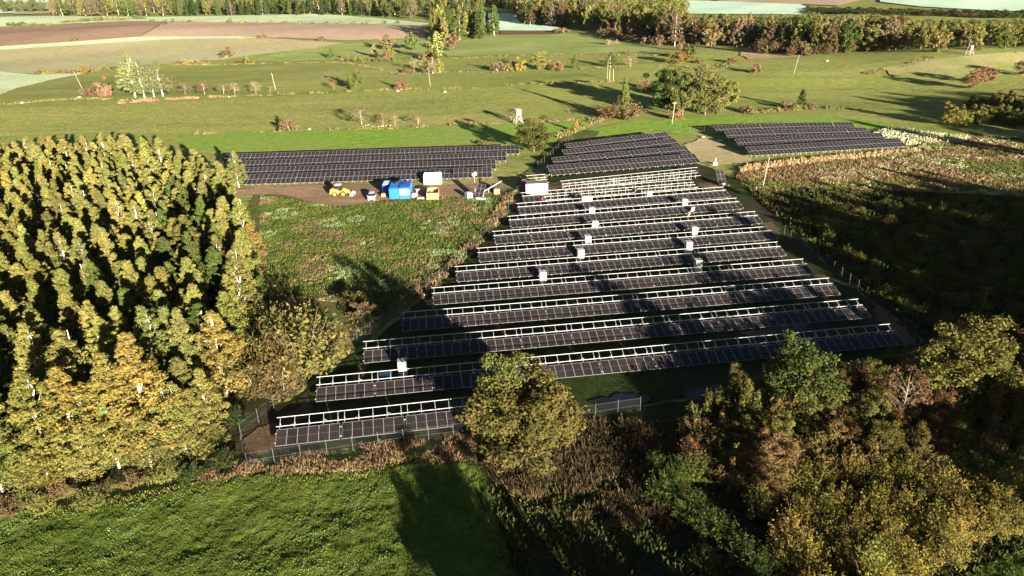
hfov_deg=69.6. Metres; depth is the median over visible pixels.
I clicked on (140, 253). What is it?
alder tree
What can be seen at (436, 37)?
birch tree
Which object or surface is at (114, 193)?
alder tree
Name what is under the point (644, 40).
brown bush
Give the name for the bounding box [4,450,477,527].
verge grass
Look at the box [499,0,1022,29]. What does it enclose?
distant wood
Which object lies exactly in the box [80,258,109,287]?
birch tree
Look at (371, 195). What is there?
parked car
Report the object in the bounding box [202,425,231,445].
willow shrub
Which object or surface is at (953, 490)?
willow shrub
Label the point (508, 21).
frosted field
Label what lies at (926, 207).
willow shrub
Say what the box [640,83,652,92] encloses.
bush
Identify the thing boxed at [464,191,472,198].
water tank
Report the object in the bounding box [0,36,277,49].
field margin
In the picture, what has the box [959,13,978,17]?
hedge tree
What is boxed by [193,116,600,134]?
dry grass
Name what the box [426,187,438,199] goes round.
plank skip
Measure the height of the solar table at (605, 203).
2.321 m
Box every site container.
[382,181,390,193]
[389,181,400,199]
[399,180,412,198]
[423,172,441,184]
[525,180,547,194]
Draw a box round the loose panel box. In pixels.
[378,370,391,376]
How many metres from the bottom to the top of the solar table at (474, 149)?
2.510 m
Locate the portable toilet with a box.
[521,179,526,189]
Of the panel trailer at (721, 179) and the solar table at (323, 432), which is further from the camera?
the panel trailer at (721, 179)
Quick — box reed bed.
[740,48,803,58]
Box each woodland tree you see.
[45,0,57,13]
[46,0,56,15]
[54,0,66,15]
[63,1,71,14]
[72,0,80,11]
[76,0,84,14]
[79,2,86,15]
[85,1,94,16]
[92,0,100,9]
[92,3,99,13]
[100,1,112,11]
[101,0,111,14]
[106,0,114,13]
[112,0,121,14]
[119,0,132,13]
[122,1,131,15]
[134,0,144,15]
[141,0,150,15]
[149,0,157,10]
[153,0,159,11]
[158,1,166,15]
[166,1,174,14]
[175,0,184,12]
[201,0,209,14]
[205,0,213,13]
[212,0,222,14]
[228,1,234,13]
[230,0,239,11]
[237,0,248,9]
[259,0,266,13]
[280,0,291,13]
[313,0,319,9]
[328,0,335,11]
[337,0,346,14]
[344,0,349,12]
[364,0,373,15]
[373,0,378,15]
[385,2,393,16]
[386,0,398,14]
[393,0,401,16]
[406,0,416,18]
[412,0,418,14]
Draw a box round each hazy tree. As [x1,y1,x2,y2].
[0,2,7,11]
[3,1,12,10]
[9,0,16,11]
[16,0,26,11]
[24,1,33,11]
[31,1,38,10]
[34,3,44,10]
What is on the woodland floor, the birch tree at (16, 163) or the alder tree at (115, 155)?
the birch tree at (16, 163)
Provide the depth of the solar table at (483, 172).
182.50 m
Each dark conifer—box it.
[172,1,176,14]
[176,0,182,15]
[184,3,190,15]
[188,1,194,14]
[192,2,200,15]
[197,0,202,13]
[224,0,230,15]
[230,0,237,14]
[238,0,244,14]
[245,2,251,14]
[252,0,256,14]
[255,0,260,14]
[263,1,268,12]
[265,0,271,10]
[273,0,278,14]
[287,0,292,13]
[294,0,301,14]
[301,1,306,13]
[307,0,312,13]
[318,0,324,14]
[324,0,328,10]
[333,0,338,13]
[348,1,352,14]
[353,1,358,15]
[357,0,365,15]
[379,0,385,13]
[401,0,405,16]
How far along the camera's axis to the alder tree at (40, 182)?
149.76 m
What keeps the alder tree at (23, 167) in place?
on the ground at (840, 78)
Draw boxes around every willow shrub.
[0,494,26,518]
[5,486,41,512]
[22,489,57,515]
[43,480,70,500]
[69,485,107,511]
[82,477,116,498]
[112,468,144,490]
[142,455,188,483]
[174,461,205,482]
[182,435,218,460]
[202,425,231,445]
[204,446,242,470]
[222,404,250,425]
[242,297,352,378]
[244,328,298,379]
[249,300,297,350]
[298,318,355,362]
[597,96,650,119]
[597,107,617,118]
[639,446,673,476]
[640,468,689,505]
[660,451,702,483]
[663,485,714,522]
[672,447,716,483]
[673,435,708,460]
[675,412,719,445]
[681,542,722,575]
[685,425,738,458]
[685,506,743,548]
[696,385,739,420]
[721,527,765,570]
[736,406,771,435]
[738,546,782,575]
[740,484,778,521]
[754,363,774,395]
[756,386,786,417]
[760,538,804,575]
[764,457,811,499]
[765,506,821,555]
[774,490,825,533]
[775,431,811,467]
[779,523,837,575]
[782,554,825,575]
[787,456,823,483]
[791,465,843,505]
[797,561,844,575]
[798,216,814,224]
[799,491,848,524]
[804,508,859,552]
[810,220,828,228]
[810,452,844,484]
[814,223,833,234]
[815,206,837,215]
[820,533,863,575]
[821,230,838,241]
[823,217,843,226]
[823,480,860,513]
[825,246,853,257]
[827,221,840,232]
[828,203,847,211]
[834,450,870,485]
[836,513,875,548]
[836,541,907,575]
[837,412,875,445]
[838,240,864,249]
[843,244,858,253]
[847,483,905,527]
[848,250,868,261]
[851,531,899,570]
[856,476,900,510]
[861,214,877,220]
[863,453,907,488]
[866,258,884,267]
[867,259,883,272]
[871,567,905,575]
[872,510,920,544]
[873,283,904,299]
[874,380,908,408]
[875,371,914,401]
[878,532,942,575]
[879,197,894,205]
[879,214,899,225]
[881,480,938,525]
[883,208,905,218]
[884,201,903,211]
[887,448,928,490]
[890,438,946,478]
[892,258,918,271]
[892,293,915,307]
[894,303,920,316]
[898,481,960,521]
[902,196,917,202]
[902,201,923,211]
[906,376,931,396]
[908,503,972,546]
[910,267,933,280]
[914,464,983,513]
[915,303,935,314]
[915,514,981,569]
[916,422,968,461]
[919,200,931,211]
[920,233,937,243]
[920,452,959,484]
[923,314,942,326]
[924,495,992,545]
[925,197,942,204]
[927,206,941,216]
[932,447,974,478]
[936,201,951,211]
[937,310,959,322]
[937,387,983,420]
[939,191,954,199]
[942,199,960,208]
[943,208,966,219]
[944,319,967,332]
[944,386,972,408]
[946,407,982,432]
[955,428,1012,467]
[956,469,992,501]
[958,459,1018,493]
[961,449,999,479]
[963,209,983,220]
[964,496,1023,539]
[965,191,986,198]
[967,376,1010,408]
[971,296,995,311]
[971,469,1023,515]
[973,285,998,295]
[974,387,1009,421]
[976,212,1001,224]
[991,451,1023,482]
[992,461,1023,499]
[994,397,1023,423]
[995,312,1023,325]
[998,191,1016,199]
[1001,500,1023,536]
[1007,192,1023,198]
[1010,494,1023,516]
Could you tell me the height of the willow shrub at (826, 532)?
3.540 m
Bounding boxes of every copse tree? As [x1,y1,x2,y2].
[428,6,440,33]
[435,4,445,30]
[437,13,443,38]
[440,17,449,39]
[442,19,452,41]
[446,9,453,33]
[446,10,451,40]
[449,18,460,39]
[454,9,464,38]
[456,4,463,33]
[461,11,471,34]
[466,10,472,29]
[467,14,475,36]
[471,4,484,34]
[473,10,484,38]
[480,3,487,36]
[483,11,491,34]
[489,5,499,35]
[490,11,498,33]
[492,5,499,27]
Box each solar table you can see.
[222,153,251,162]
[237,174,268,185]
[238,160,263,166]
[239,167,267,177]
[250,152,276,160]
[262,159,290,168]
[266,166,294,173]
[266,173,297,184]
[274,410,340,446]
[276,152,302,158]
[289,158,316,166]
[294,165,322,174]
[295,172,325,183]
[301,151,327,159]
[315,371,374,401]
[316,157,343,166]
[322,164,349,172]
[324,171,353,182]
[327,150,353,158]
[341,404,405,438]
[343,156,369,165]
[349,163,377,171]
[353,149,379,156]
[353,170,382,181]
[363,337,416,362]
[370,155,396,164]
[374,366,433,395]
[377,162,404,170]
[379,148,404,155]
[381,169,410,181]
[396,154,422,161]
[401,308,450,331]
[404,397,465,431]
[405,148,429,154]
[405,161,432,171]
[411,169,439,178]
[416,332,469,357]
[423,154,448,161]
[430,147,455,155]
[432,160,463,171]
[432,284,478,305]
[432,361,488,389]
[440,168,467,179]
[450,153,475,162]
[450,304,499,327]
[455,263,498,281]
[456,146,485,155]
[464,159,495,168]
[467,328,521,353]
[468,167,491,178]
[475,152,505,162]
[477,245,518,261]
[477,281,522,301]
[485,145,518,153]
[488,356,543,378]
[492,228,531,244]
[496,301,547,323]
[497,260,539,278]
[509,213,545,227]
[516,201,552,213]
[517,242,557,259]
[519,324,572,348]
[522,191,544,203]
[522,277,567,297]
[529,226,568,241]
[539,257,581,274]
[542,211,579,225]
[543,351,601,377]
[545,297,593,318]
[547,163,578,174]
[550,198,584,211]
[552,155,580,164]
[555,239,596,255]
[562,148,589,157]
[564,274,610,294]
[565,141,590,149]
[567,223,605,238]
[569,319,623,343]
[574,161,605,172]
[577,208,613,222]
[578,153,606,162]
[579,254,622,271]
[580,196,616,208]
[586,145,613,154]
[587,139,613,146]
[589,293,640,315]
[593,237,634,252]
[595,346,655,373]
[601,159,631,171]
[602,220,641,236]
[604,151,632,159]
[605,271,653,290]
[609,136,635,143]
[610,143,637,151]
[610,205,646,219]
[613,193,648,206]
[618,315,672,339]
[619,251,662,269]
[627,157,657,168]
[630,148,662,157]
[630,234,672,250]
[631,134,657,141]
[634,140,661,150]
[635,290,686,310]
[636,218,676,232]
[642,203,679,216]
[644,191,679,204]
[648,341,709,368]
[649,268,696,286]
[652,132,671,139]
[653,155,683,165]
[656,138,680,147]
[658,146,690,155]
[658,248,699,265]
[665,311,721,335]
[668,231,709,247]
[672,215,717,229]
[675,188,709,201]
[675,200,711,214]
[678,153,700,164]
[680,286,730,307]
[689,264,737,283]
[697,245,740,261]
[700,336,761,363]
[703,187,730,199]
[705,198,743,212]
[705,228,746,243]
[712,211,762,226]
[713,307,769,330]
[714,125,738,132]
[722,282,782,304]
[725,131,751,139]
[729,261,778,280]
[735,138,763,146]
[736,242,786,258]
[737,124,762,131]
[739,226,776,240]
[746,145,775,156]
[749,130,775,137]
[751,332,811,357]
[759,136,787,145]
[759,303,816,326]
[760,123,785,130]
[769,259,812,276]
[770,144,801,155]
[772,278,840,299]
[774,129,800,137]
[783,135,811,143]
[784,122,809,129]
[795,142,825,154]
[798,128,824,136]
[802,327,863,352]
[806,299,871,321]
[808,122,834,130]
[808,134,835,142]
[819,141,850,152]
[821,128,848,134]
[832,134,860,142]
[833,122,854,129]
[844,139,878,151]
[846,127,868,133]
[850,324,904,348]
[857,133,884,139]
[871,138,906,149]
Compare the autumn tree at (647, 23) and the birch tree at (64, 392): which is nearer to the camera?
the birch tree at (64, 392)
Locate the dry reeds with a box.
[480,412,694,530]
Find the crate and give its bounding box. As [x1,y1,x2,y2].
[494,188,499,194]
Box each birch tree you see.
[0,192,4,202]
[0,222,8,246]
[0,233,35,265]
[0,273,21,307]
[0,323,39,388]
[0,344,28,413]
[0,369,83,480]
[0,393,16,433]
[0,425,14,492]
[0,429,36,491]
[2,439,54,491]
[8,307,57,379]
[8,322,59,390]
[8,391,51,438]
[9,416,56,458]
[11,157,34,175]
[20,136,36,165]
[24,142,47,167]
[24,440,68,489]
[31,174,49,190]
[31,194,44,213]
[31,313,57,366]
[32,155,43,173]
[32,366,109,469]
[35,221,61,247]
[40,328,106,391]
[43,158,54,188]
[47,416,84,476]
[48,231,80,285]
[49,159,71,182]
[54,138,81,165]
[54,201,82,228]
[57,356,97,415]
[58,165,71,184]
[62,183,79,213]
[62,335,91,367]
[62,427,109,481]
[63,237,112,291]
[64,152,86,181]
[66,382,113,467]
[69,142,87,165]
[69,189,97,225]
[72,259,112,308]
[76,351,151,463]
[77,135,91,157]
[78,199,102,224]
[78,315,118,376]
[78,421,119,475]
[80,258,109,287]
[85,206,108,228]
[87,187,106,209]
[88,350,143,405]
[95,403,129,467]
[96,132,113,151]
[96,164,128,201]
[97,152,116,173]
[97,162,122,189]
[98,332,185,461]
[102,151,121,176]
[103,179,128,212]
[103,347,156,429]
[106,150,114,164]
[108,193,131,236]
[108,224,133,261]
[111,273,145,306]
[114,52,146,96]
[114,134,139,160]
[114,423,154,467]
[116,233,141,267]
[122,177,142,204]
[123,200,152,238]
[124,405,169,469]
[125,148,139,173]
[126,151,140,179]
[129,60,152,97]
[130,305,176,383]
[135,147,162,181]
[137,412,189,466]
[140,209,169,263]
[142,66,160,96]
[146,184,177,214]
[146,380,193,455]
[149,60,172,95]
[150,137,173,172]
[153,208,168,236]
[156,200,177,236]
[158,160,181,184]
[161,157,174,178]
[161,381,205,452]
[164,175,191,212]
[168,214,207,270]
[169,188,193,221]
[174,194,196,225]
[174,288,190,325]
[179,388,215,446]
[181,166,198,188]
[183,368,231,436]
[185,302,242,375]
[186,182,207,211]
[190,207,201,230]
[190,310,255,399]
[192,154,212,178]
[197,165,221,198]
[197,208,233,264]
[199,214,208,244]
[203,234,243,304]
[208,161,237,193]
[215,249,267,330]
[226,151,247,187]
[226,197,265,253]
[228,230,264,285]
[244,223,267,262]
[425,36,435,55]
[426,57,437,73]
[430,31,443,59]
[434,59,444,70]
[604,52,616,66]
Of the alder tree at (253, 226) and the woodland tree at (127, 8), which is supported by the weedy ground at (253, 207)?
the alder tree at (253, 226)
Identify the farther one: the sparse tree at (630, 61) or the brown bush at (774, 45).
the brown bush at (774, 45)
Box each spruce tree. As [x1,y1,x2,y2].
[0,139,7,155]
[20,173,34,193]
[34,166,49,190]
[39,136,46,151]
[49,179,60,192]
[55,171,71,195]
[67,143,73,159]
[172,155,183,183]
[195,158,209,188]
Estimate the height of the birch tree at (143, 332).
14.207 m
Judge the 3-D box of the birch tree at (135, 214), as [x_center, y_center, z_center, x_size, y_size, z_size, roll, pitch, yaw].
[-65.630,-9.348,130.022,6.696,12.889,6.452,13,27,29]
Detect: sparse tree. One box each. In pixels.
[178,82,190,91]
[195,81,210,93]
[216,83,229,92]
[229,82,238,91]
[249,82,260,90]
[349,106,372,123]
[377,113,388,123]
[388,113,400,122]
[409,57,418,67]
[412,115,423,122]
[419,60,427,68]
[505,108,516,119]
[622,56,636,65]
[878,364,934,420]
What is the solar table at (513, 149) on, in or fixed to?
on the ground at (840, 78)
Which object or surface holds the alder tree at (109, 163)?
on the ground at (840, 78)
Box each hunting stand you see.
[513,108,523,123]
[966,45,973,53]
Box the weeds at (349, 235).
[258,194,504,336]
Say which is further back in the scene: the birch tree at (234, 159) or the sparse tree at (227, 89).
the sparse tree at (227, 89)
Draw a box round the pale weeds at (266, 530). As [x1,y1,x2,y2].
[0,474,516,575]
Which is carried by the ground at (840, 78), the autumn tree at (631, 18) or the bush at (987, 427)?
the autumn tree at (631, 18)
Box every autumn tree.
[513,1,524,20]
[516,0,530,23]
[523,0,533,17]
[524,10,536,24]
[531,5,538,21]
[535,1,542,19]
[537,4,552,18]
[540,2,551,24]
[545,4,558,25]
[553,9,562,24]
[558,1,571,26]
[569,7,577,27]
[573,9,587,28]
[581,4,595,29]
[586,11,597,27]
[594,2,607,24]
[597,12,612,28]
[607,11,615,26]
[609,3,619,15]
[612,7,622,29]
[616,3,624,23]
[621,6,628,30]
[621,12,631,29]
[626,14,636,32]
[629,12,640,32]
[629,13,643,32]
[630,4,640,15]
[632,10,643,31]
[638,6,649,30]
[640,16,651,34]
[645,7,658,15]
[645,9,660,35]
[646,19,655,37]
[647,0,654,9]
[648,16,659,32]
[653,6,669,24]
[654,21,673,43]
[658,8,668,37]
[667,6,689,41]
[667,12,683,45]
[670,19,687,38]
[674,21,690,40]
[680,8,688,26]
[682,19,694,42]
[684,17,700,43]
[691,21,704,46]
[700,17,720,42]
[701,23,725,47]
[715,13,725,24]
[716,19,725,43]
[719,22,734,44]
[727,21,748,46]
[730,17,746,45]
[741,12,754,43]
[747,18,761,43]
[748,16,764,43]
[760,18,778,38]
[761,22,779,42]
[765,19,779,34]
[775,25,794,43]
[776,21,792,39]
[778,17,788,30]
[787,19,806,44]
[789,12,813,42]
[791,25,808,39]
[804,14,819,34]
[805,20,816,47]
[809,12,828,52]
[810,23,835,48]
[823,23,839,49]
[824,18,843,48]
[829,20,847,42]
[838,21,858,52]
[840,14,846,23]
[846,23,858,46]
[856,23,883,51]
[862,16,888,38]
[862,24,874,50]
[876,32,895,49]
[878,18,903,48]
[880,16,902,38]
[888,28,904,49]
[894,14,913,27]
[897,28,912,48]
[899,26,914,48]
[906,19,921,27]
[906,26,927,50]
[907,26,930,48]
[912,21,926,47]
[916,29,930,48]
[926,22,936,47]
[927,24,954,51]
[932,28,957,44]
[944,23,965,46]
[953,20,965,27]
[953,23,975,46]
[966,27,987,45]
[966,28,991,45]
[985,20,999,40]
[986,21,1003,39]
[988,25,1003,45]
[991,28,1011,48]
[999,26,1017,46]
[1008,25,1022,46]
[1010,19,1023,45]
[1016,24,1023,44]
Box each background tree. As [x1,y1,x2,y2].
[418,0,422,11]
[422,3,430,14]
[436,0,445,10]
[455,3,468,18]
[459,0,466,12]
[499,0,505,7]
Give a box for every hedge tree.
[798,10,811,13]
[830,10,846,13]
[869,10,884,14]
[897,11,910,14]
[930,12,941,15]
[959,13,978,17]
[974,13,996,17]
[990,13,1007,17]
[1007,13,1023,17]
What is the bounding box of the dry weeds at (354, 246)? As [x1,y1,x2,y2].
[259,194,502,333]
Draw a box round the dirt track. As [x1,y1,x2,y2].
[234,183,509,205]
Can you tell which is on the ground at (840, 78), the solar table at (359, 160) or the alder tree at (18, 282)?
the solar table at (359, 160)
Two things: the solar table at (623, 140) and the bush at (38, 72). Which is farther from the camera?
the bush at (38, 72)
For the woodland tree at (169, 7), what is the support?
on the ground at (840, 78)
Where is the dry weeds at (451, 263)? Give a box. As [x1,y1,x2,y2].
[403,189,517,306]
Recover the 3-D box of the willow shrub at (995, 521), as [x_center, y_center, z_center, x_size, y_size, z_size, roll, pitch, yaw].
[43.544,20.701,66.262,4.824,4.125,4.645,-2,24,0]
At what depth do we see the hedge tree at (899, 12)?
633.13 m
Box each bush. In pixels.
[32,70,43,74]
[67,37,79,41]
[78,88,84,94]
[84,85,95,96]
[92,75,112,96]
[93,17,103,20]
[105,64,112,69]
[219,47,233,57]
[232,358,273,399]
[234,58,244,63]
[244,55,254,63]
[255,350,306,402]
[257,33,266,37]
[278,114,298,131]
[334,288,371,309]
[344,300,381,320]
[357,57,366,62]
[375,55,384,60]
[382,49,393,58]
[390,57,400,61]
[393,76,409,88]
[401,67,413,72]
[418,53,432,59]
[478,140,492,146]
[490,58,504,70]
[500,61,513,70]
[515,57,526,70]
[527,175,535,179]
[547,58,564,70]
[552,28,570,32]
[598,27,604,37]
[603,39,611,44]
[611,24,619,37]
[615,33,621,40]
[621,33,631,40]
[627,29,635,38]
[628,34,638,41]
[636,79,649,87]
[640,37,648,43]
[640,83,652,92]
[650,36,656,44]
[654,35,665,45]
[667,104,684,119]
[676,35,685,49]
[684,392,712,427]
[692,58,705,63]
[707,409,731,444]
[712,434,739,470]
[713,457,748,494]
[715,412,757,435]
[719,414,760,450]
[724,56,738,62]
[724,362,753,399]
[725,382,758,421]
[728,446,775,485]
[736,432,775,464]
[738,105,754,111]
[743,378,769,417]
[744,463,793,507]
[748,42,760,50]
[749,63,761,72]
[752,38,769,52]
[753,427,803,478]
[756,411,795,442]
[759,46,771,53]
[761,394,804,429]
[768,40,778,53]
[776,44,783,52]
[780,100,795,107]
[784,389,833,436]
[784,422,825,454]
[785,45,798,54]
[786,48,795,55]
[786,358,820,380]
[789,38,796,47]
[791,104,800,109]
[792,425,842,470]
[793,41,803,54]
[798,104,807,109]
[802,43,811,55]
[802,373,826,412]
[806,101,818,106]
[807,105,817,109]
[810,44,822,54]
[816,389,849,424]
[818,43,830,53]
[822,44,833,54]
[822,409,864,454]
[826,368,856,410]
[832,210,851,219]
[833,360,873,401]
[841,431,881,478]
[843,42,856,52]
[844,357,876,392]
[846,388,893,428]
[850,206,868,213]
[852,373,896,421]
[853,199,866,206]
[854,41,863,50]
[856,358,890,393]
[858,421,904,453]
[861,419,912,464]
[872,199,884,211]
[874,338,909,374]
[884,361,904,390]
[884,406,915,436]
[893,377,938,428]
[898,347,916,365]
[898,419,936,456]
[906,412,943,442]
[912,384,939,417]
[916,389,961,428]
[925,206,937,221]
[934,414,978,456]
[955,207,967,214]
[964,44,982,49]
[965,104,978,121]
[971,304,995,323]
[972,97,994,107]
[972,107,992,124]
[974,417,1002,455]
[976,317,1020,342]
[981,412,1023,448]
[989,92,1006,105]
[991,437,1023,470]
[994,87,1007,98]
[995,96,1013,125]
[995,333,1014,363]
[1005,343,1023,368]
[1010,333,1023,349]
[1010,354,1023,373]
[1011,430,1023,459]
[1012,328,1023,357]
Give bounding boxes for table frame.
[527,174,547,182]
[544,189,576,199]
[562,178,593,189]
[572,186,605,199]
[591,175,621,187]
[604,184,637,195]
[619,173,648,183]
[634,181,666,194]
[644,170,675,181]
[664,179,697,190]
[672,167,701,177]
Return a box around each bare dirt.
[242,423,276,456]
[351,361,368,382]
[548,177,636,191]
[697,181,728,190]
[762,221,783,240]
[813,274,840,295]
[873,307,916,346]
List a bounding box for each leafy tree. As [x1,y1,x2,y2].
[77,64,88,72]
[347,68,363,89]
[378,34,397,49]
[382,46,396,55]
[403,31,421,49]
[441,33,459,49]
[455,350,589,475]
[470,352,537,456]
[512,115,554,151]
[521,370,586,450]
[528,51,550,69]
[643,67,693,111]
[663,62,712,114]
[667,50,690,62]
[679,61,735,114]
[681,43,697,58]
[707,79,740,107]
[762,329,850,419]
[892,344,955,392]
[907,312,1023,405]
[940,100,966,125]
[951,111,973,125]
[961,68,987,88]
[964,95,980,109]
[970,350,1013,389]
[977,67,998,83]
[980,107,1003,123]
[981,104,1003,114]
[982,100,994,105]
[989,93,1004,99]
[992,97,1015,112]
[1002,90,1018,106]
[1002,108,1023,127]
[1003,89,1018,105]
[1012,60,1023,75]
[1013,95,1019,111]
[1017,101,1023,111]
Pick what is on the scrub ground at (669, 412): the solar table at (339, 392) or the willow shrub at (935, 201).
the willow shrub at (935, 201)
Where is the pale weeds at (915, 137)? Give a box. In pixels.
[873,127,970,144]
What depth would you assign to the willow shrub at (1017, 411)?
81.33 m
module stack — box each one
[397,358,406,376]
[539,270,546,283]
[577,248,583,261]
[581,195,586,205]
[584,234,590,245]
[586,195,591,201]
[588,206,594,214]
[591,220,597,228]
[646,190,651,200]
[681,198,687,206]
[684,240,692,252]
[690,226,698,237]
[693,258,702,271]
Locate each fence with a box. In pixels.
[238,187,520,462]
[244,423,477,465]
[541,140,561,162]
[584,398,640,417]
[784,225,917,337]
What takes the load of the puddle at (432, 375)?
on the solar site ground at (662, 384)
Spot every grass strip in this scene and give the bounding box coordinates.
[176,120,593,151]
[588,115,890,136]
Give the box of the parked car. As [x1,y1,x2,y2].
[367,191,375,199]
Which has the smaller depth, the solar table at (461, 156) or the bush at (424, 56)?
the solar table at (461, 156)
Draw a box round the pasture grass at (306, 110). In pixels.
[0,85,598,134]
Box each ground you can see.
[0,0,1023,510]
[229,158,920,459]
[246,130,600,406]
[476,188,1023,575]
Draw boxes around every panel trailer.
[475,184,485,199]
[716,170,725,184]
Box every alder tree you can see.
[0,172,12,193]
[0,203,7,214]
[0,208,10,240]
[0,251,10,284]
[0,281,17,302]
[0,290,24,350]
[0,316,26,366]
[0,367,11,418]
[1,154,18,174]
[3,163,11,178]
[3,190,12,212]
[4,152,18,172]
[4,287,26,322]
[5,184,14,208]
[6,215,36,263]
[6,262,28,306]
[9,141,28,168]
[10,166,30,188]
[10,192,23,217]
[11,179,24,199]
[12,196,41,239]
[15,240,39,290]
[16,224,47,268]
[18,163,32,183]
[19,184,41,225]
[23,259,61,325]
[25,169,34,184]
[25,280,62,327]
[27,302,57,344]
[28,143,36,173]
[30,209,39,236]
[33,172,49,207]
[34,145,42,156]
[35,229,64,271]
[36,153,49,180]
[36,211,59,240]
[39,186,57,221]
[40,261,54,291]
[43,149,62,177]
[44,135,59,157]
[45,223,71,255]
[48,180,63,221]
[49,268,75,327]
[50,237,68,257]
[51,165,69,188]
[55,263,80,315]
[56,155,66,163]
[57,286,89,343]
[58,207,76,242]
[60,214,74,244]
[70,161,89,191]
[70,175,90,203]
[71,166,87,196]
[72,218,93,252]
[73,289,86,306]
[77,300,109,355]
[82,151,90,170]
[83,167,102,196]
[83,261,116,311]
[89,152,97,160]
[90,142,102,160]
[90,158,102,184]
[90,224,102,261]
[91,190,109,221]
[95,280,115,329]
[96,227,121,276]
[97,217,124,259]
[102,168,123,199]
[103,143,112,154]
[104,158,117,179]
[106,134,116,154]
[106,229,118,256]
[106,252,120,286]
[107,189,126,234]
[107,305,145,357]
[109,261,122,294]
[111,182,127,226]
[112,151,120,168]
[115,150,139,181]
[116,287,157,357]
[117,173,132,197]
[118,260,144,323]
[122,136,137,174]
[124,164,138,201]
[126,171,144,198]
[131,221,149,241]
[133,191,147,221]
[133,235,155,272]
[134,251,152,282]
[135,256,152,289]
[137,170,144,189]
[138,137,152,160]
[138,142,158,175]
[139,157,160,185]
[140,276,173,315]
[141,168,151,198]
[143,176,168,202]
[144,189,156,212]
[149,232,160,266]
[150,289,174,356]
[151,158,159,177]
[152,180,166,202]
[152,236,178,272]
[154,266,186,314]
[154,305,188,375]
[161,171,173,207]
[163,261,182,289]
[166,217,185,248]
[167,356,211,415]
[168,307,209,399]
[170,180,191,209]
[174,149,185,172]
[174,243,207,293]
[176,257,214,322]
[180,210,196,232]
[182,160,197,182]
[182,170,193,200]
[182,231,215,301]
[184,283,224,347]
[188,148,205,176]
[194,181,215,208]
[195,195,207,237]
[195,237,205,263]
[202,246,243,310]
[208,223,229,259]
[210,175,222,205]
[210,291,259,366]
[214,209,233,250]
[216,196,234,237]
[217,274,255,334]
[220,187,226,196]
[224,188,234,210]
[231,238,262,305]
[232,199,262,240]
[237,227,265,276]
[254,275,273,301]
[326,49,334,56]
[371,44,377,56]
[432,48,440,58]
[570,55,579,66]
[573,120,580,131]
[617,76,631,119]
[797,89,807,104]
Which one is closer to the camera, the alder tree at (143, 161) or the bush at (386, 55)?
the alder tree at (143, 161)
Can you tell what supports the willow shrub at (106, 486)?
on the ground at (840, 78)
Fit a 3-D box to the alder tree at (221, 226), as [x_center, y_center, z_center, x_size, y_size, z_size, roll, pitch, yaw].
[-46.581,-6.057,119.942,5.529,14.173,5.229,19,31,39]
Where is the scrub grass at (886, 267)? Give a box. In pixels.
[749,186,1023,337]
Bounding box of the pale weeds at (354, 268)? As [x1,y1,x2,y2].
[260,195,491,325]
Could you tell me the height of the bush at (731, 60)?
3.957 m
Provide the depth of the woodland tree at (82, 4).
919.37 m
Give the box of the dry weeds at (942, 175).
[732,135,1023,193]
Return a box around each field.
[0,0,224,12]
[0,14,427,26]
[0,21,165,45]
[0,38,340,73]
[0,72,90,94]
[13,1,188,13]
[141,21,424,39]
[482,13,559,29]
[500,30,559,33]
[685,0,805,13]
[719,0,857,4]
[734,137,1023,194]
[880,0,1023,10]
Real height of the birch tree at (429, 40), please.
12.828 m
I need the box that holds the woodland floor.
[0,213,277,497]
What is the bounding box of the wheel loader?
[330,183,355,195]
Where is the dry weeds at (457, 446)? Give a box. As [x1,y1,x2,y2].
[190,430,477,482]
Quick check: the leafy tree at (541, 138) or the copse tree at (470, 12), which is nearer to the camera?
the leafy tree at (541, 138)
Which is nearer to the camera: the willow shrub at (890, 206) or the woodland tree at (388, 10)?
the willow shrub at (890, 206)
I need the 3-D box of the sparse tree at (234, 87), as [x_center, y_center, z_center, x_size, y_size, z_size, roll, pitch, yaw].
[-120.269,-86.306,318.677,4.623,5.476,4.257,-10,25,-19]
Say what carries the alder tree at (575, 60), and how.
on the ground at (840, 78)
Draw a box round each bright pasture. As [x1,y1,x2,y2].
[250,38,432,61]
[438,34,658,55]
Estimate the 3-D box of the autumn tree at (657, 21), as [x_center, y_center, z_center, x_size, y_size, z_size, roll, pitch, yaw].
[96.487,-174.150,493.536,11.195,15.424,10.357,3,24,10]
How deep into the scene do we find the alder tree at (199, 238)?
121.50 m
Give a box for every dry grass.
[0,97,77,104]
[78,79,620,100]
[117,95,216,103]
[173,61,496,74]
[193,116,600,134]
[442,54,663,58]
[554,117,604,138]
[580,64,715,71]
[739,147,920,171]
[743,106,861,113]
[863,56,933,74]
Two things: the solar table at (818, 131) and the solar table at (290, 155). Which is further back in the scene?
the solar table at (818, 131)
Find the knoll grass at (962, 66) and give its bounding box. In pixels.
[881,51,1023,78]
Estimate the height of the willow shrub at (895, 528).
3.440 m
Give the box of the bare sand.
[682,137,753,164]
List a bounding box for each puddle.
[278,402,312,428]
[413,370,442,385]
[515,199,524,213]
[532,162,549,174]
[588,393,654,408]
[681,384,725,399]
[739,324,810,337]
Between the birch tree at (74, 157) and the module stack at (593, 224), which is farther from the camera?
the birch tree at (74, 157)
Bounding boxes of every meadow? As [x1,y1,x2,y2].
[0,463,515,575]
[963,547,1023,575]
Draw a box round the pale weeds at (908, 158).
[755,135,1023,193]
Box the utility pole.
[980,286,993,312]
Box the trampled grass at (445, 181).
[227,177,498,188]
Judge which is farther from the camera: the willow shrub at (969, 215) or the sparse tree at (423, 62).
the sparse tree at (423, 62)
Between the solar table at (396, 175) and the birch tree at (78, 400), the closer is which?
the birch tree at (78, 400)
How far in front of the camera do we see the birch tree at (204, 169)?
160.61 m

